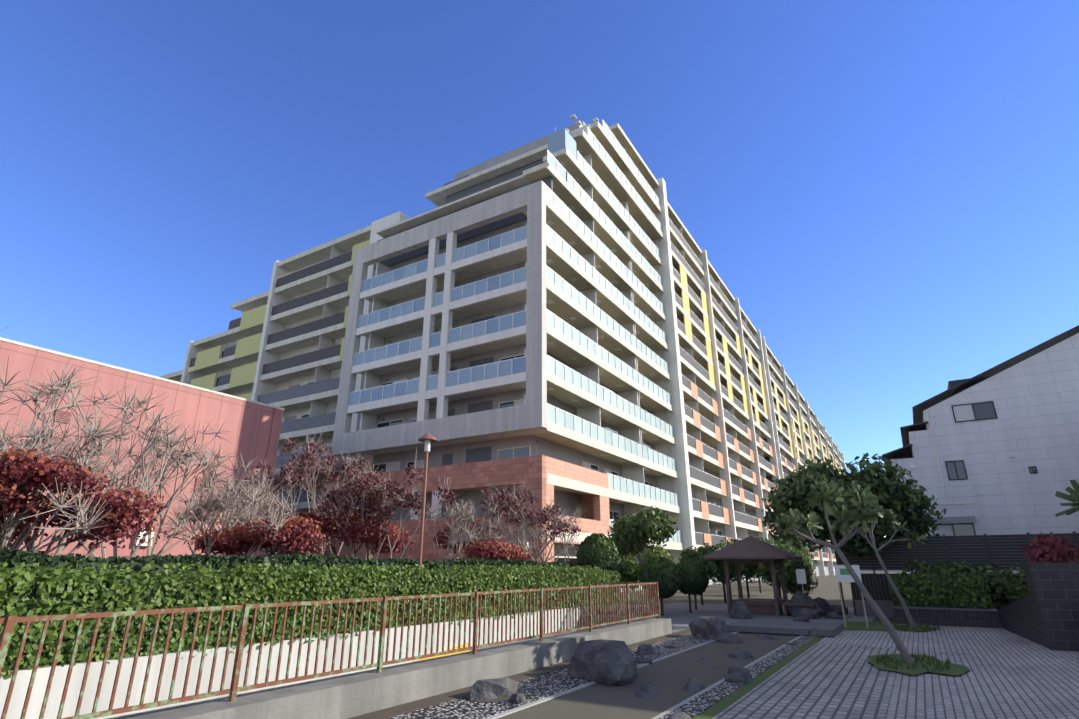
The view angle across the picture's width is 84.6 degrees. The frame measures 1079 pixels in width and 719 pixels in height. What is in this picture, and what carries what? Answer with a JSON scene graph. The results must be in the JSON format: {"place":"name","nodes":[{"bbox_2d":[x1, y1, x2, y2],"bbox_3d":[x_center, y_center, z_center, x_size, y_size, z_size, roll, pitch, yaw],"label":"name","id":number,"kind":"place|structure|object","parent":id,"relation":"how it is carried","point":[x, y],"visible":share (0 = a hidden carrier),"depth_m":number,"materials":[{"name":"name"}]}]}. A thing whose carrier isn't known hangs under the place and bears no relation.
{"place":"outdoors","nodes":[
{"label":"outdoors","id":0,"kind":"place"},
{"bbox_2d":[0,337,284,558],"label":"wall","id":1,"kind":"structure","parent":0,"point":[252,427],"depth_m":28.58,"materials":[{"name":"pink painted wall panels"},{"name":"white trim"}]},
{"bbox_2d":[159,225,370,563],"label":"apartment wing","id":2,"kind":"structure","parent":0,"point":[285,334],"depth_m":55.22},
{"bbox_2d":[0,0,1078,536],"label":"sky","id":3,"kind":"structure","parent":0,"point":[887,191],"materials":[{"name":"blue"}]},
{"bbox_2d":[318,115,862,591],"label":"apartment block","id":4,"kind":"structure","parent":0,"point":[562,319],"depth_m":43.67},
{"bbox_2d":[468,572,1002,718],"bbox_3d":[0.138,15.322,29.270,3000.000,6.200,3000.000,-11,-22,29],"label":"ground","id":5,"kind":"structure","parent":0,"point":[668,678],"depth_m":9.85,"materials":[{"name":"stone paving"},{"name":"asphalt"},{"name":"gravel"}]},
{"bbox_2d":[239,430,374,556],"bbox_3d":[-9.889,6.574,24.454,5.785,7.201,5.769,6,-20,-18],"label":"bare tree","id":6,"kind":"object","parent":5,"relation":"on","point":[319,475],"visible":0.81,"depth_m":24.75,"materials":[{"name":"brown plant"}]},
{"bbox_2d":[0,607,671,718],"bbox_3d":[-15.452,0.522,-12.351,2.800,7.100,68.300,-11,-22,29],"label":"low wall","id":7,"kind":"structure","parent":5,"relation":"on","point":[346,695],"depth_m":7.76,"materials":[{"name":"concrete"}]},
{"bbox_2d":[0,581,659,718],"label":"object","id":8,"kind":"object","parent":7,"relation":"on","point":[9,622],"visible":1,"depth_m":6.75,"materials":[{"name":"orange paint"}]},
{"bbox_2d":[347,619,842,718],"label":"gravel bed","id":9,"kind":"object","parent":5,"relation":"on","point":[542,684],"visible":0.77,"depth_m":8.73,"materials":[{"name":"grey gravel"}]},
{"bbox_2d":[408,591,851,718],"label":"boulders","id":10,"kind":"object","parent":9,"relation":"on","point":[608,662],"visible":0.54,"depth_m":9.21,"materials":[{"name":"stone"}]},
{"bbox_2d":[619,536,818,604],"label":"garden shrubs","id":11,"kind":"object","parent":5,"relation":"on","point":[630,570],"visible":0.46,"depth_m":29.28,"materials":[{"name":"green plant"}]},
{"bbox_2d":[834,531,1078,621],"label":"louvre fence","id":12,"kind":"object","parent":5,"relation":"on","point":[1007,551],"depth_m":20.80,"materials":[{"name":"metal"}]},
{"bbox_2d":[470,602,1078,718],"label":"plaza paving","id":13,"kind":"structure","parent":0,"point":[1009,675],"depth_m":9.19,"materials":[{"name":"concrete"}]},
{"bbox_2d":[289,495,416,558],"bbox_3d":[-7.018,7.398,22.845,4.102,4.489,5.245,-11,-22,29],"label":"red maple","id":14,"kind":"object","parent":13,"relation":"on","point":[358,532],"visible":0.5,"depth_m":22.17,"materials":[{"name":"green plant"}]},
{"bbox_2d":[314,458,461,559],"bbox_3d":[-6.248,6.516,21.727,5.651,5.486,4.137,-11,-22,29],"label":"bare shrub","id":15,"kind":"object","parent":13,"relation":"on","point":[371,489],"visible":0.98,"depth_m":21.93,"materials":[{"name":"brown plant"}]},
{"bbox_2d":[408,494,515,560],"bbox_3d":[-3.028,8.198,25.460,4.323,4.801,4.981,-11,-22,29],"label":"bare shrub","id":16,"kind":"object","parent":13,"relation":"on","point":[455,535],"visible":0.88,"depth_m":25.36,"materials":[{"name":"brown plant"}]},
{"bbox_2d":[427,520,499,554],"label":"shrub","id":17,"kind":"object","parent":13,"relation":"on","point":[443,542],"visible":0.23,"depth_m":28.05,"materials":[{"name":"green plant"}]},
{"bbox_2d":[461,539,535,560],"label":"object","id":18,"kind":"object","parent":13,"relation":"on","point":[495,549],"visible":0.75,"depth_m":22.77,"materials":[{"name":"red plant"}]},
{"bbox_2d":[476,481,580,561],"bbox_3d":[-0.272,8.379,27.252,5.173,5.644,4.997,-11,-22,29],"label":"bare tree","id":19,"kind":"object","parent":13,"relation":"on","point":[518,499],"visible":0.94,"depth_m":27.39,"materials":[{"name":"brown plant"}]},
{"bbox_2d":[506,503,585,562],"bbox_3d":[0.359,9.690,30.342,4.292,5.225,4.841,-4,-20,12],"label":"bare shrub","id":20,"kind":"object","parent":13,"relation":"on","point":[577,514],"visible":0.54,"depth_m":30.09,"materials":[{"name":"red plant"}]},
{"bbox_2d":[575,533,620,614],"bbox_3d":[2.232,8.070,22.406,1.732,2.926,1.740,-11,-22,29],"label":"topiary shrub","id":21,"kind":"object","parent":13,"relation":"on","point":[599,549],"visible":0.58,"depth_m":22.11,"materials":[{"name":"green plant"}]},
{"bbox_2d":[607,505,678,607],"bbox_3d":[4.467,8.681,26.215,3.494,4.310,2.531,-11,-22,29],"label":"light green tree","id":22,"kind":"object","parent":13,"relation":"on","point":[633,534],"visible":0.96,"depth_m":25.95,"materials":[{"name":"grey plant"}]},
{"bbox_2d":[639,556,681,614],"bbox_3d":[4.511,8.371,21.964,1.566,2.066,1.578,-11,-22,29],"label":"topiary tree","id":23,"kind":"object","parent":13,"relation":"on","point":[664,573],"visible":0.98,"depth_m":21.60,"materials":[{"name":"green plant"}]},
{"bbox_2d":[677,559,703,612],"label":"topiary tree","id":24,"kind":"object","parent":13,"relation":"on","point":[692,578],"visible":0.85,"depth_m":22.78,"materials":[{"name":"green plant"}]},
{"bbox_2d":[687,558,708,609],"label":"topiary tree","id":25,"kind":"object","parent":13,"relation":"on","point":[702,566],"visible":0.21,"depth_m":24.64,"materials":[{"name":"green plant"}]},
{"bbox_2d":[703,536,817,615],"bbox_3d":[8.631,8.294,22.928,3.650,2.850,3.100,-11,-22,29],"label":"gazebo","id":26,"kind":"object","parent":13,"relation":"on","point":[750,549],"visible":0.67,"depth_m":22.38,"materials":[{"name":"brown wood"}]},
{"bbox_2d":[795,565,868,627],"bbox_3d":[9.219,7.615,19.294,0.601,1.720,4.954,-2,-19,5],"label":"notice sign on stakes","id":27,"kind":"object","parent":13,"relation":"on","point":[842,573],"visible":0.81,"depth_m":17.36,"materials":[{"name":"painted metal"},{"name":"white sign panel"}]},
{"bbox_2d":[773,480,915,662],"bbox_3d":[5.535,3.936,11.134,2.074,3.302,1.868,-11,-22,29],"label":"plaza tree","id":28,"kind":"object","parent":13,"relation":"on","point":[798,527],"visible":0.98,"depth_m":11.11,"materials":[{"name":"green plant"}]},
{"bbox_2d":[761,453,945,615],"bbox_3d":[11.603,6.569,22.556,6.256,5.861,5.494,3,-20,-8],"label":"evergreen tree","id":29,"kind":"object","parent":13,"relation":"on","point":[888,490],"visible":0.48,"depth_m":21.53,"materials":[{"name":"green plant"}]},
{"bbox_2d":[839,499,926,627],"bbox_3d":[10.514,6.051,17.836,2.342,3.735,1.434,0,-19,1],"label":"plaza tree","id":30,"kind":"object","parent":13,"relation":"on","point":[896,527],"visible":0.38,"depth_m":17.88,"materials":[{"name":"green plant"}]},
{"bbox_2d":[842,621,969,675],"bbox_3d":[8.210,6.572,13.992,2.772,0.169,10.624,-11,-22,29],"label":"grass patch","id":31,"kind":"object","parent":13,"relation":"on","point":[923,663],"visible":0.94,"depth_m":10.69,"materials":[{"name":"green plant"}]},
{"bbox_2d":[891,605,999,627],"bbox_3d":[12.816,8.093,18.816,2.700,0.500,2.700,-11,-22,29],"label":"brick planter","id":32,"kind":"object","parent":13,"relation":"on","point":[970,617],"visible":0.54,"depth_m":17.69,"materials":[{"name":"brick"}]},
{"bbox_2d":[888,573,992,608],"bbox_3d":[12.498,7.282,18.589,2.672,1.093,1.398,-11,-22,29],"label":"planter hedge","id":33,"kind":"object","parent":32,"relation":"on","point":[971,591],"visible":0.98,"depth_m":18.08,"materials":[{"name":"green plant"}]},
{"bbox_2d":[897,559,1029,607],"bbox_3d":[14.335,7.269,19.124,4.913,1.601,2.392,-11,-22,29],"label":"light shrub","id":34,"kind":"object","parent":32,"relation":"in","point":[1019,586],"visible":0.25,"depth_m":19.16,"materials":[{"name":"green plant"}]},
{"bbox_2d":[1023,532,1078,562],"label":"red shrub","id":35,"kind":"object","parent":13,"relation":"on","point":[1040,549],"visible":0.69,"depth_m":13.93,"materials":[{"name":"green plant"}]},
{"bbox_2d":[1055,480,1078,516],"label":"palm tree","id":36,"kind":"object","parent":13,"relation":"on","point":[1073,496],"visible":1,"depth_m":8.49,"materials":[{"name":"green plant"}]},
{"bbox_2d":[882,325,1078,573],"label":"white house","id":37,"kind":"structure","parent":0,"point":[993,450],"depth_m":25.55,"materials":[{"name":"white paint"}]},
{"bbox_2d":[998,562,1078,651],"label":"brick wall","id":38,"kind":"structure","parent":0,"point":[1045,612],"depth_m":12.76,"materials":[{"name":"grey brick"}]},
{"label":"garden bed soil","id":39,"kind":"structure","parent":0,"visible":0},
{"bbox_2d":[0,456,113,554],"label":"bare shrub","id":40,"kind":"object","parent":39,"relation":"on","point":[86,527],"visible":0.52,"depth_m":11.75,"materials":[{"name":"grey plant"}]},
{"bbox_2d":[0,401,158,554],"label":"bare shrub","id":41,"kind":"object","parent":39,"relation":"on","point":[28,444],"visible":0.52,"depth_m":13.47,"materials":[{"name":"grey plant"}]},
{"bbox_2d":[0,446,164,554],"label":"shrub","id":42,"kind":"object","parent":39,"relation":"on","point":[23,472],"visible":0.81,"depth_m":12.68,"materials":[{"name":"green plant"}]},
{"bbox_2d":[0,320,208,557],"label":"bare shrub","id":43,"kind":"object","parent":39,"relation":"on","point":[61,384],"visible":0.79,"depth_m":14.91,"materials":[{"name":"grey plant"}]},
{"bbox_2d":[39,395,275,557],"bbox_3d":[-11.753,4.178,17.137,5.472,5.865,6.697,-11,-22,29],"label":"bare shrub","id":44,"kind":"object","parent":39,"relation":"on","point":[134,550],"visible":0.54,"depth_m":17.79,"materials":[{"name":"grey plant"}]},
{"bbox_2d":[152,466,299,556],"bbox_3d":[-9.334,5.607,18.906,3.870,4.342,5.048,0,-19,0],"label":"bare shrub","id":45,"kind":"object","parent":39,"relation":"on","point":[209,507],"visible":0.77,"depth_m":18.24,"materials":[{"name":"grey plant"}]},
{"bbox_2d":[183,515,329,556],"bbox_3d":[-8.809,6.362,18.837,3.698,2.790,3.959,-11,-22,29],"label":"shrub","id":46,"kind":"object","parent":39,"relation":"on","point":[240,539],"visible":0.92,"depth_m":18.44,"materials":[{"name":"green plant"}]},
{"bbox_2d":[0,548,574,574],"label":"hedge","id":47,"kind":"object","parent":39,"relation":"on","point":[13,558],"visible":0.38,"depth_m":10.96,"materials":[{"name":"green plant"}]},
{"bbox_2d":[0,561,621,678],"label":"hedge","id":48,"kind":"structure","parent":39,"relation":"on","point":[38,591],"depth_m":8.51,"materials":[{"name":"green plant"}]},
{"bbox_2d":[418,433,436,567],"bbox_3d":[-3.037,4.420,15.306,0.540,5.100,0.540,-11,-22,29],"label":"garden lamp post","id":49,"kind":"object","parent":39,"relation":"on","point":[427,438],"visible":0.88,"depth_m":15.66,"materials":[{"name":"brown metal"}]}
]}

